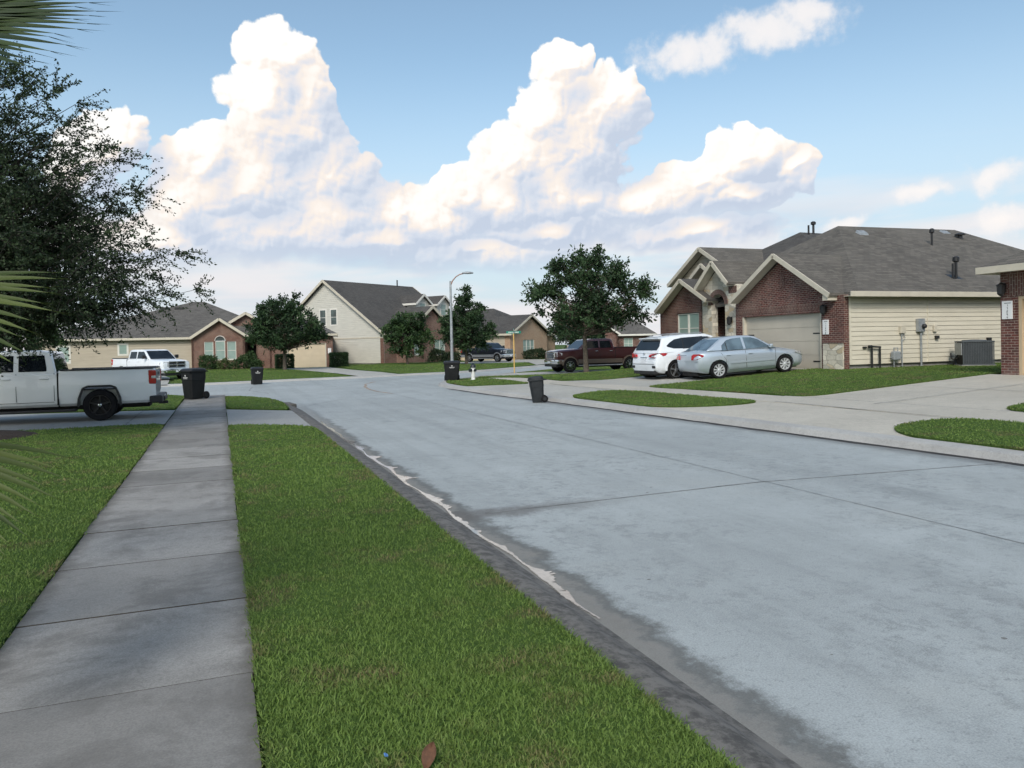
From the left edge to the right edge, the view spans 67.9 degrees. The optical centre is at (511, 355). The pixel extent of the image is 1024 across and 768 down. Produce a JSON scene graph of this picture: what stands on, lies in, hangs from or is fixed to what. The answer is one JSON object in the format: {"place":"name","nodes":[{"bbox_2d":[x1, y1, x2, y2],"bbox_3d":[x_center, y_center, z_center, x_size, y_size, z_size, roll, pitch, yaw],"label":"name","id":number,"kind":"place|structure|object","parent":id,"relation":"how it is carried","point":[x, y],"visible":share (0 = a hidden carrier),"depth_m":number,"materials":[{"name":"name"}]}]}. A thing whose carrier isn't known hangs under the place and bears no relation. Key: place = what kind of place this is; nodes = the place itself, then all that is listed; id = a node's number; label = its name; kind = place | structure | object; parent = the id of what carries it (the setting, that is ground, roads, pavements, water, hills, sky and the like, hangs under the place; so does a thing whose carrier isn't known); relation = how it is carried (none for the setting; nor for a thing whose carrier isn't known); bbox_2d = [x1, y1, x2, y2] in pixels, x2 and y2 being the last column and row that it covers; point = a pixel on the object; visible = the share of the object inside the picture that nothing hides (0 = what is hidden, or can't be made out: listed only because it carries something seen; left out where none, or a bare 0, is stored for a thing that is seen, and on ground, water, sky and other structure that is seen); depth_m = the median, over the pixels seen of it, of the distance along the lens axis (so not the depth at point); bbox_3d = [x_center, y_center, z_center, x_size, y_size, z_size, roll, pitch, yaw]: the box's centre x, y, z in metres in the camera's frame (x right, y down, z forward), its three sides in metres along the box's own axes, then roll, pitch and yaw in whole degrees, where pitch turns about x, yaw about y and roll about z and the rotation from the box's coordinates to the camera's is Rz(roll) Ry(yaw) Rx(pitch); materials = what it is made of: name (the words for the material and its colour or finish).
{"place":"outdoors","nodes":[
{"label":"outdoors","id":0,"kind":"place"},
{"bbox_2d":[0,424,162,648],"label":"lawn","id":1,"kind":"structure","parent":0,"point":[8,504],"depth_m":9.36,"materials":[{"name":"green plant"}]},
{"bbox_2d":[0,430,38,439],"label":"mulch bed","id":2,"kind":"object","parent":1,"relation":"on","point":[7,434],"visible":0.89,"depth_m":16.20,"materials":[{"name":"brown soil"}]},
{"bbox_2d":[0,0,123,577],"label":"fan palm","id":3,"kind":"object","parent":1,"relation":"on","point":[14,14],"visible":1,"depth_m":3.38,"materials":[{"name":"green plant"}]},
{"bbox_2d":[0,40,216,376],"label":"shade tree","id":4,"kind":"object","parent":1,"relation":"on","point":[45,243],"visible":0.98,"depth_m":15.17,"materials":[{"name":"green plant"}]},
{"bbox_2d":[0,410,174,430],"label":"driveway","id":5,"kind":"structure","parent":0,"point":[40,421],"depth_m":20.11,"materials":[{"name":"grey concrete"}]},
{"bbox_2d":[0,350,167,419],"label":"pickup truck","id":6,"kind":"object","parent":5,"relation":"on","point":[48,383],"visible":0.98,"depth_m":19.62,"materials":[{"name":"white paint"}]},
{"bbox_2d":[8,395,183,414],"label":"lawn","id":7,"kind":"structure","parent":0,"point":[162,406],"depth_m":23.55,"materials":[{"name":"green plant"}]},
{"bbox_2d":[0,362,1023,767],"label":"grass","id":8,"kind":"structure","parent":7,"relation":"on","point":[262,652],"depth_m":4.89,"materials":[{"name":"green plant"}]},
{"bbox_2d":[421,741,435,767],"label":"fallen leaf","id":9,"kind":"object","parent":8,"relation":"on","point":[428,754],"visible":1,"depth_m":3.10,"materials":[{"name":"brown plant"}]},
{"bbox_2d":[0,395,261,767],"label":"sidewalk","id":10,"kind":"structure","parent":0,"point":[127,644],"depth_m":4.67,"materials":[{"name":"concrete"}]},
{"bbox_2d":[179,368,209,398],"bbox_3d":[-11.637,1.008,27.860,0.650,1.134,0.839,-1,1,31],"label":"trash cart","id":11,"kind":"object","parent":10,"relation":"on","point":[193,381],"visible":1,"depth_m":27.60,"materials":[{"name":"plastic"}]},
{"bbox_2d":[161,376,169,383],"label":"driveway","id":12,"kind":"structure","parent":0,"point":[164,379],"depth_m":48.12,"materials":[{"name":"concrete"}]},
{"bbox_2d":[111,349,188,378],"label":"pickup truck","id":13,"kind":"object","parent":12,"relation":"on","point":[168,362],"visible":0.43,"depth_m":47.81,"materials":[{"name":"white paint"}]},
{"bbox_2d":[163,400,264,767],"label":"yard ground","id":14,"kind":"structure","parent":0,"point":[261,746],"depth_m":3.74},
{"bbox_2d":[227,396,288,409],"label":"lawn","id":15,"kind":"structure","parent":0,"point":[264,405],"depth_m":24.05,"materials":[{"name":"green plant"}]},
{"bbox_2d":[172,368,347,383],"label":"lawn","id":16,"kind":"structure","parent":0,"point":[269,371],"depth_m":50.96,"materials":[{"name":"green plant"}]},
{"bbox_2d":[197,354,218,369],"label":"shrub","id":17,"kind":"object","parent":16,"relation":"on","point":[206,361],"visible":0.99,"depth_m":67.37,"materials":[{"name":"green plant"}]},
{"bbox_2d":[216,357,230,368],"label":"shrub","id":18,"kind":"object","parent":16,"relation":"on","point":[225,360],"visible":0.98,"depth_m":67.45,"materials":[{"name":"green plant"}]},
{"bbox_2d":[229,350,264,368],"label":"shrub","id":19,"kind":"object","parent":16,"relation":"on","point":[242,359],"visible":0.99,"depth_m":67.57,"materials":[{"name":"green plant"}]},
{"bbox_2d":[241,290,330,369],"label":"shade tree","id":20,"kind":"object","parent":16,"relation":"on","point":[273,322],"visible":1,"depth_m":60.90,"materials":[{"name":"green plant"}]},
{"bbox_2d":[227,409,310,425],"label":"driveway","id":21,"kind":"structure","parent":0,"point":[270,417],"depth_m":19.72,"materials":[{"name":"grey concrete"}]},
{"bbox_2d":[287,367,393,375],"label":"driveway","id":22,"kind":"structure","parent":0,"point":[344,371],"depth_m":56.41,"materials":[{"name":"concrete"}]},
{"bbox_2d":[166,360,543,383],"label":"yard ground","id":23,"kind":"structure","parent":0,"point":[171,380],"depth_m":62.80,"materials":[{"name":"green plant"}]},
{"bbox_2d":[0,330,66,351],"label":"shade tree","id":24,"kind":"object","parent":23,"relation":"on","point":[59,340],"visible":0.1,"depth_m":53.14,"materials":[{"name":"green plant"}]},
{"bbox_2d":[36,302,337,368],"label":"brick house","id":25,"kind":"structure","parent":23,"relation":"on","point":[219,332],"depth_m":69.17,"materials":[{"name":"brick"}]},
{"bbox_2d":[55,346,70,363],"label":"window","id":26,"kind":"structure","parent":25,"relation":"in","point":[64,349],"depth_m":66.91,"materials":[{"name":"white"}]},
{"bbox_2d":[117,343,128,355],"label":"window","id":27,"kind":"structure","parent":25,"relation":"in","point":[123,350],"depth_m":67.93,"materials":[{"name":"glass"}]},
{"bbox_2d":[204,342,212,359],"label":"window","id":28,"kind":"structure","parent":25,"relation":"in","point":[208,346],"depth_m":68.88,"materials":[{"name":"glass"}]},
{"bbox_2d":[215,341,224,360],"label":"window","id":29,"kind":"structure","parent":25,"relation":"in","point":[219,345],"depth_m":69.12,"materials":[{"name":"glass"}]},
{"bbox_2d":[227,341,235,359],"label":"window","id":30,"kind":"structure","parent":25,"relation":"in","point":[231,345],"depth_m":69.34,"materials":[{"name":"glass"}]},
{"bbox_2d":[249,345,255,365],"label":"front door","id":31,"kind":"structure","parent":25,"relation":"in","point":[251,349],"depth_m":71.92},
{"bbox_2d":[288,343,325,367],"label":"garage door","id":32,"kind":"structure","parent":25,"relation":"in","point":[315,356],"depth_m":70.70,"materials":[{"name":"beige metal"}]},
{"bbox_2d":[274,354,294,368],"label":"hedge","id":33,"kind":"object","parent":23,"relation":"on","point":[278,364],"visible":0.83,"depth_m":66.62,"materials":[{"name":"green plant"}]},
{"bbox_2d":[329,352,348,367],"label":"hedge","id":34,"kind":"object","parent":23,"relation":"on","point":[343,361],"visible":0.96,"depth_m":67.89,"materials":[{"name":"green plant"}]},
{"bbox_2d":[294,280,455,363],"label":"two storey house","id":35,"kind":"structure","parent":23,"relation":"on","point":[354,315],"depth_m":82.53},
{"bbox_2d":[319,309,326,325],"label":"window","id":36,"kind":"structure","parent":35,"relation":"in","point":[322,312],"depth_m":83.37,"materials":[{"name":"white glass"}]},
{"bbox_2d":[330,308,337,325],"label":"window","id":37,"kind":"structure","parent":35,"relation":"in","point":[333,312],"depth_m":82.46,"materials":[{"name":"white glass"}]},
{"bbox_2d":[435,340,444,355],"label":"window","id":38,"kind":"structure","parent":35,"relation":"in","point":[438,344],"depth_m":83.84,"materials":[{"name":"glass"}]},
{"bbox_2d":[446,351,461,360],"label":"shrub","id":39,"kind":"object","parent":23,"relation":"on","point":[456,355],"visible":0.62,"depth_m":80.66,"materials":[{"name":"green plant"}]},
{"bbox_2d":[456,309,554,360],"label":"brick house","id":40,"kind":"structure","parent":23,"relation":"on","point":[533,329],"depth_m":87.35,"materials":[{"name":"beige brick"}]},
{"bbox_2d":[456,344,477,360],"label":"garage door","id":41,"kind":"structure","parent":40,"relation":"in","point":[463,359],"depth_m":87.91,"materials":[{"name":"beige"}]},
{"bbox_2d":[523,340,526,351],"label":"window","id":42,"kind":"structure","parent":40,"relation":"in","point":[524,341],"depth_m":86.74,"materials":[{"name":"glass"}]},
{"bbox_2d":[530,340,533,348],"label":"window","id":43,"kind":"structure","parent":40,"relation":"in","point":[531,341],"depth_m":88.01,"materials":[{"name":"glass"}]},
{"bbox_2d":[546,324,607,347],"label":"shade tree","id":44,"kind":"object","parent":23,"relation":"on","point":[562,336],"visible":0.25,"depth_m":79.68,"materials":[{"name":"green plant"}]},
{"bbox_2d":[588,318,656,346],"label":"brick house","id":45,"kind":"structure","parent":23,"relation":"on","point":[630,335],"depth_m":106.33,"materials":[{"name":"brown brick"}]},
{"bbox_2d":[624,338,632,345],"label":"window","id":46,"kind":"structure","parent":45,"relation":"in","point":[627,341],"depth_m":106.35,"materials":[{"name":"glass"}]},
{"bbox_2d":[339,362,532,373],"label":"lawn","id":47,"kind":"structure","parent":0,"point":[424,369],"depth_m":61.21,"materials":[{"name":"green plant"}]},
{"bbox_2d":[378,310,438,363],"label":"crape myrtle","id":48,"kind":"object","parent":47,"relation":"on","point":[398,328],"visible":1,"depth_m":71.45,"materials":[{"name":"green plant"}]},
{"bbox_2d":[425,347,448,361],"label":"shrub","id":49,"kind":"object","parent":47,"relation":"on","point":[433,356],"visible":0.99,"depth_m":79.13,"materials":[{"name":"green plant"}]},
{"bbox_2d":[433,284,499,363],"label":"shade tree","id":50,"kind":"object","parent":47,"relation":"on","point":[469,323],"visible":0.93,"depth_m":67.21,"materials":[{"name":"green plant"}]},
{"bbox_2d":[446,378,527,385],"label":"lawn","id":51,"kind":"structure","parent":0,"point":[487,382],"depth_m":34.02,"materials":[{"name":"green plant"}]},
{"bbox_2d":[443,361,459,380],"bbox_3d":[-3.008,0.740,37.991,0.830,0.994,0.860,-1,1,-6],"label":"trash cart","id":52,"kind":"object","parent":51,"relation":"on","point":[451,368],"visible":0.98,"depth_m":37.63,"materials":[{"name":"plastic"}]},
{"bbox_2d":[469,363,476,379],"bbox_3d":[-1.959,0.823,37.533,0.400,0.960,0.400,-2,1,-41],"label":"fire hydrant","id":53,"kind":"object","parent":51,"relation":"on","point":[472,370],"visible":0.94,"depth_m":37.47,"materials":[{"name":"white metal"}]},
{"bbox_2d":[460,359,544,364],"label":"driveway","id":54,"kind":"structure","parent":0,"point":[537,361],"depth_m":75.40,"materials":[{"name":"concrete"}]},
{"bbox_2d":[460,342,515,361],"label":"pickup truck","id":55,"kind":"object","parent":54,"relation":"on","point":[497,352],"visible":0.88,"depth_m":75.48,"materials":[{"name":"blue paint"}]},
{"bbox_2d":[0,0,1023,350],"label":"sky","id":56,"kind":"structure","parent":0,"point":[418,144],"materials":[{"name":"blue"}]},
{"bbox_2d":[488,369,613,375],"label":"driveway","id":57,"kind":"structure","parent":0,"point":[539,373],"depth_m":45.69,"materials":[{"name":"concrete"}]},
{"bbox_2d":[544,339,636,371],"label":"pickup truck","id":58,"kind":"object","parent":57,"relation":"on","point":[601,353],"visible":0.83,"depth_m":46.26,"materials":[{"name":"red paint"}]},
{"bbox_2d":[544,345,565,364],"bbox_3d":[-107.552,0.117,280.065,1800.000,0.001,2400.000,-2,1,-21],"label":"ground","id":59,"kind":"structure","parent":0,"point":[559,347],"depth_m":419.98,"materials":[{"name":"green plant"}]},
{"bbox_2d":[479,369,641,380],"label":"lawn","id":60,"kind":"structure","parent":0,"point":[602,376],"depth_m":34.95,"materials":[{"name":"green plant"}]},
{"bbox_2d":[519,243,660,371],"bbox_3d":[3.958,-2.403,39.545,6.950,6.943,5.436,-2,1,-21],"label":"lawn tree","id":61,"kind":"object","parent":60,"relation":"on","point":[604,313],"visible":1,"depth_m":38.81,"materials":[{"name":"green plant"}]},
{"bbox_2d":[517,366,623,372],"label":"lawn","id":62,"kind":"structure","parent":0,"point":[578,370],"depth_m":50.27,"materials":[{"name":"green plant"}]},
{"bbox_2d":[161,366,1023,767],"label":"road","id":63,"kind":"structure","parent":0,"point":[807,628],"depth_m":6.78,"materials":[{"name":"concrete"}]},
{"bbox_2d":[250,367,263,383],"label":"trash cart","id":64,"kind":"object","parent":63,"relation":"on","point":[257,375],"visible":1,"depth_m":41.13,"materials":[{"name":"plastic"}]},
{"bbox_2d":[161,365,544,386],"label":"kerb","id":65,"kind":"structure","parent":63,"relation":"on","point":[286,380],"depth_m":46.53,"materials":[{"name":"concrete"}]},
{"bbox_2d":[364,382,393,393],"bbox_3d":[-6.536,1.468,35.962,0.942,0.001,11.429,-1,1,-14],"label":"road joint","id":66,"kind":"object","parent":63,"relation":"on","point":[365,385],"visible":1,"depth_m":34.77,"materials":[{"name":"grey concrete"}]},
{"bbox_2d":[321,421,600,618],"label":"gutter water","id":67,"kind":"structure","parent":63,"relation":"on","point":[546,576],"depth_m":7.33,"materials":[{"name":"grey liquid"}]},
{"bbox_2d":[181,395,801,767],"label":"kerb","id":68,"kind":"structure","parent":63,"relation":"on","point":[734,737],"depth_m":4.41,"materials":[{"name":"grey concrete"}]},
{"bbox_2d":[284,402,296,406],"bbox_3d":[-7.217,1.597,24.666,0.252,0.148,1.000,-2,1,-28],"label":"storm inlet","id":69,"kind":"object","parent":68,"relation":"in","point":[292,404],"visible":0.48,"depth_m":24.33,"materials":[{"name":"grey concrete"}]},
{"bbox_2d":[527,376,547,402],"bbox_3d":[0.836,1.062,24.325,0.588,0.844,0.470,-6,1,-3],"label":"trash cart","id":70,"kind":"object","parent":63,"relation":"on","point":[536,384],"visible":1,"depth_m":24.13,"materials":[{"name":"grey plastic"}]},
{"bbox_2d":[396,394,1023,543],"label":"road joint","id":71,"kind":"object","parent":63,"relation":"on","point":[778,484],"visible":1,"depth_m":9.10,"materials":[{"name":"grey concrete"}]},
{"bbox_2d":[438,368,1023,463],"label":"kerb","id":72,"kind":"structure","parent":63,"relation":"on","point":[986,452],"depth_m":14.82,"materials":[{"name":"concrete"}]},
{"bbox_2d":[451,389,1023,465],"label":"gutter line","id":73,"kind":"object","parent":63,"relation":"on","point":[784,432],"visible":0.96,"depth_m":14.58,"materials":[{"name":"grey concrete"}]},
{"bbox_2d":[488,463,998,512],"bbox_3d":[3.370,1.642,9.834,7.856,0.001,0.297,-1,1,-19],"label":"road joint","id":74,"kind":"object","parent":63,"relation":"on","point":[734,484],"visible":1,"depth_m":9.72,"materials":[{"name":"grey concrete"}]},
{"bbox_2d":[468,368,802,397],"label":"driveway","id":75,"kind":"structure","parent":0,"point":[564,390],"depth_m":29.86,"materials":[{"name":"concrete"}]},
{"bbox_2d":[632,332,712,378],"bbox_3d":[7.677,-0.101,31.924,5.179,1.840,2.419,-5,2,-23],"label":"suv","id":76,"kind":"object","parent":75,"relation":"on","point":[653,356],"visible":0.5,"depth_m":30.56,"materials":[{"name":"white paint"}]},
{"bbox_2d":[676,335,802,378],"bbox_3d":[8.869,-0.042,29.852,5.012,1.571,2.200,-5,2,-17],"label":"sedan","id":77,"kind":"object","parent":75,"relation":"on","point":[716,357],"visible":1,"depth_m":28.99,"materials":[{"name":"silver paint"}]},
{"bbox_2d":[574,390,754,407],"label":"lawn","id":78,"kind":"structure","parent":0,"point":[668,404],"depth_m":21.79,"materials":[{"name":"green plant"}]},
{"bbox_2d":[496,378,1023,421],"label":"sidewalk","id":79,"kind":"structure","parent":0,"point":[943,411],"depth_m":18.70,"materials":[{"name":"concrete"}]},
{"bbox_2d":[654,363,1000,395],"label":"lawn","id":80,"kind":"structure","parent":0,"point":[747,388],"depth_m":24.67,"materials":[{"name":"green plant"}]},
{"bbox_2d":[950,339,994,365],"bbox_3d":[18.006,-0.114,29.752,1.293,1.074,1.284,-1,1,15],"label":"air conditioner","id":81,"kind":"object","parent":80,"relation":"on","point":[976,352],"visible":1,"depth_m":29.22,"materials":[{"name":"grey metal"}]},
{"bbox_2d":[654,374,1023,437],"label":"driveway","id":82,"kind":"structure","parent":0,"point":[1003,397],"depth_m":18.18,"materials":[{"name":"concrete"}]},
{"bbox_2d":[777,401,954,417],"bbox_3d":[7.864,1.207,17.546,0.035,0.002,5.300,-2,1,-21],"label":"driveway joint","id":83,"kind":"object","parent":82,"relation":"on","point":[865,409],"visible":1,"depth_m":17.18,"materials":[{"name":"grey concrete"}]},
{"bbox_2d":[797,396,1017,411],"bbox_3d":[9.233,1.121,17.749,0.030,0.021,7.508,-2,1,-24],"label":"driveway joint","id":84,"kind":"object","parent":82,"relation":"on","point":[914,404],"visible":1,"depth_m":17.56,"materials":[{"name":"grey concrete"}]},
{"bbox_2d":[875,383,1023,403],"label":"driveway joint","id":85,"kind":"object","parent":82,"relation":"on","point":[949,393],"visible":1,"depth_m":19.04,"materials":[{"name":"grey concrete"}]},
{"bbox_2d":[895,419,1023,450],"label":"lawn","id":86,"kind":"structure","parent":0,"point":[991,428],"depth_m":13.19,"materials":[{"name":"green plant"}]},
{"bbox_2d":[1008,404,1023,411],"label":"lawn","id":87,"kind":"structure","parent":0,"point":[1018,407],"depth_m":15.86,"materials":[{"name":"green plant"}]},
{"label":"yard ground","id":88,"kind":"structure","parent":0,"visible":0},
{"bbox_2d":[449,272,472,360],"bbox_3d":[-2.624,-1.484,39.544,1.347,5.801,0.290,-1,1,-6],"label":"street lamp","id":89,"kind":"object","parent":88,"relation":"on","point":[451,333],"visible":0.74,"depth_m":39.44,"materials":[{"name":"grey metal"}]},
{"bbox_2d":[506,328,520,372],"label":"street sign","id":90,"kind":"object","parent":88,"relation":"on","point":[510,332],"visible":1,"depth_m":47.21,"materials":[{"name":"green metal"}]},
{"bbox_2d":[654,221,1023,368],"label":"brick house","id":91,"kind":"structure","parent":88,"relation":"on","point":[844,297],"depth_m":31.60,"materials":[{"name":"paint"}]},
{"bbox_2d":[678,313,688,332],"bbox_3d":[8.789,-1.398,38.876,0.060,1.510,0.910,-2,1,-21],"label":"window","id":92,"kind":"structure","parent":91,"relation":"in","point":[683,319],"depth_m":38.89,"materials":[{"name":"glass"}]},
{"bbox_2d":[689,313,698,333],"bbox_3d":[9.130,-1.392,37.989,0.060,1.510,0.910,-2,1,-21],"label":"window","id":93,"kind":"structure","parent":91,"relation":"in","point":[693,317],"depth_m":38.05,"materials":[{"name":"glass"}]},
{"bbox_2d":[746,313,820,368],"bbox_3d":[11.432,-0.609,32.087,0.072,2.240,4.630,-2,1,-21],"label":"garage door","id":94,"kind":"structure","parent":91,"relation":"in","point":[799,332],"depth_m":31.40,"materials":[{"name":"beige metal"}]},
{"bbox_2d":[975,251,1023,374],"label":"brick house","id":95,"kind":"structure","parent":88,"relation":"on","point":[1009,270],"depth_m":22.57,"materials":[{"name":"brown brick"}]},
{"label":"lawn","id":96,"kind":"structure","parent":0,"visible":0},
{"bbox_2d":[521,347,545,358],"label":"shrub","id":97,"kind":"object","parent":96,"relation":"on","point":[530,353],"visible":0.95,"depth_m":84.72,"materials":[{"name":"green plant"}]}
]}

